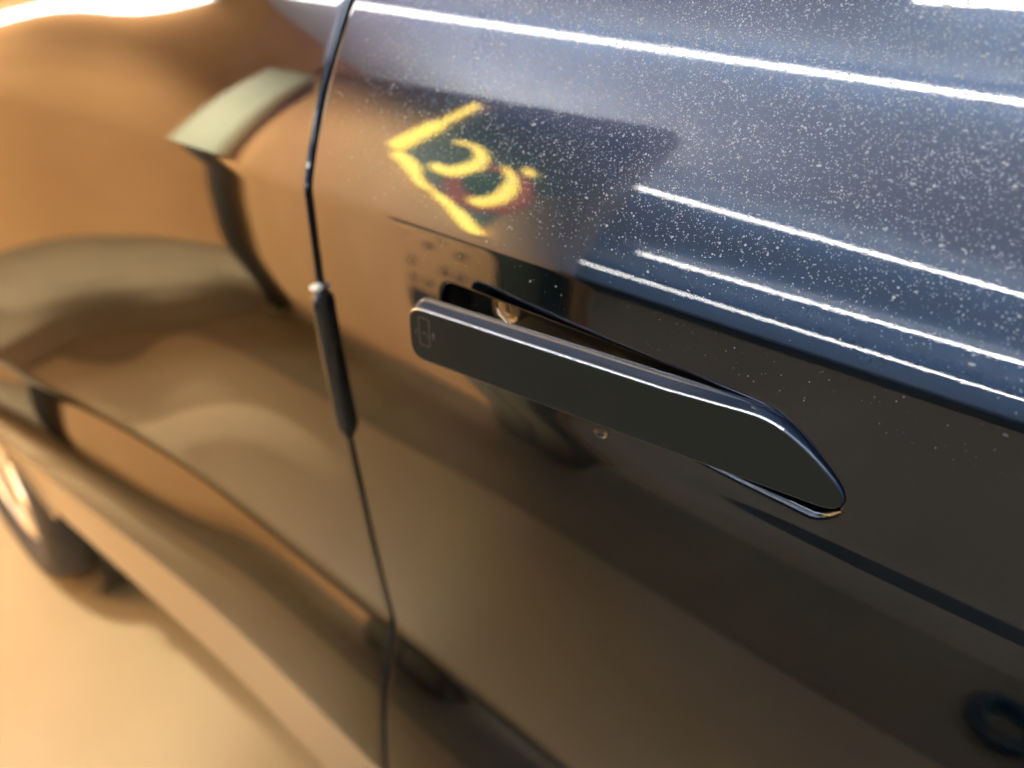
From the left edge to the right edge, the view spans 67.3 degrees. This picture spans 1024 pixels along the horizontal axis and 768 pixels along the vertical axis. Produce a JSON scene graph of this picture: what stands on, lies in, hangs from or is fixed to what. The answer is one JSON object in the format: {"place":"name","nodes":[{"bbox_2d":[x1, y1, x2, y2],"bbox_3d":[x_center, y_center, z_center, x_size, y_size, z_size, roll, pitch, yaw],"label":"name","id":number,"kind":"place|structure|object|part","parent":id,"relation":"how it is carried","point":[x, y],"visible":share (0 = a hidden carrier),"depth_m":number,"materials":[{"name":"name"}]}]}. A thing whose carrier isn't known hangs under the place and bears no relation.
{"place":"outdoors","nodes":[
{"label":"outdoors","id":0,"kind":"place"},
{"bbox_2d":[0,516,324,767],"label":"floor","id":1,"kind":"structure","parent":0,"point":[128,673],"depth_m":1.51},
{"bbox_2d":[0,0,1023,767],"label":"car","id":2,"kind":"object","parent":1,"relation":"on","point":[330,468],"visible":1,"depth_m":0.42,"materials":[{"name":"black paint"}]},
{"bbox_2d":[594,428,606,438],"bbox_3d":[0.044,0.025,0.387,0.008,0.005,0.004,25,38,36],"label":"water drop","id":3,"kind":"object","parent":2,"relation":"attached to","point":[600,433],"visible":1,"depth_m":0.39,"materials":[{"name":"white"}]},
{"bbox_3d":[0.455,0.195,0.240,1.379,0.903,0.256,25,38,36],"label":"door","id":4,"kind":"part","parent":2,"relation":"part of","materials":[{"name":"blue paint"}]},
{"bbox_2d":[326,0,1023,459],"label":"water droplets","id":5,"kind":"object","parent":2,"relation":"attached to","point":[946,6],"visible":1,"depth_m":0.30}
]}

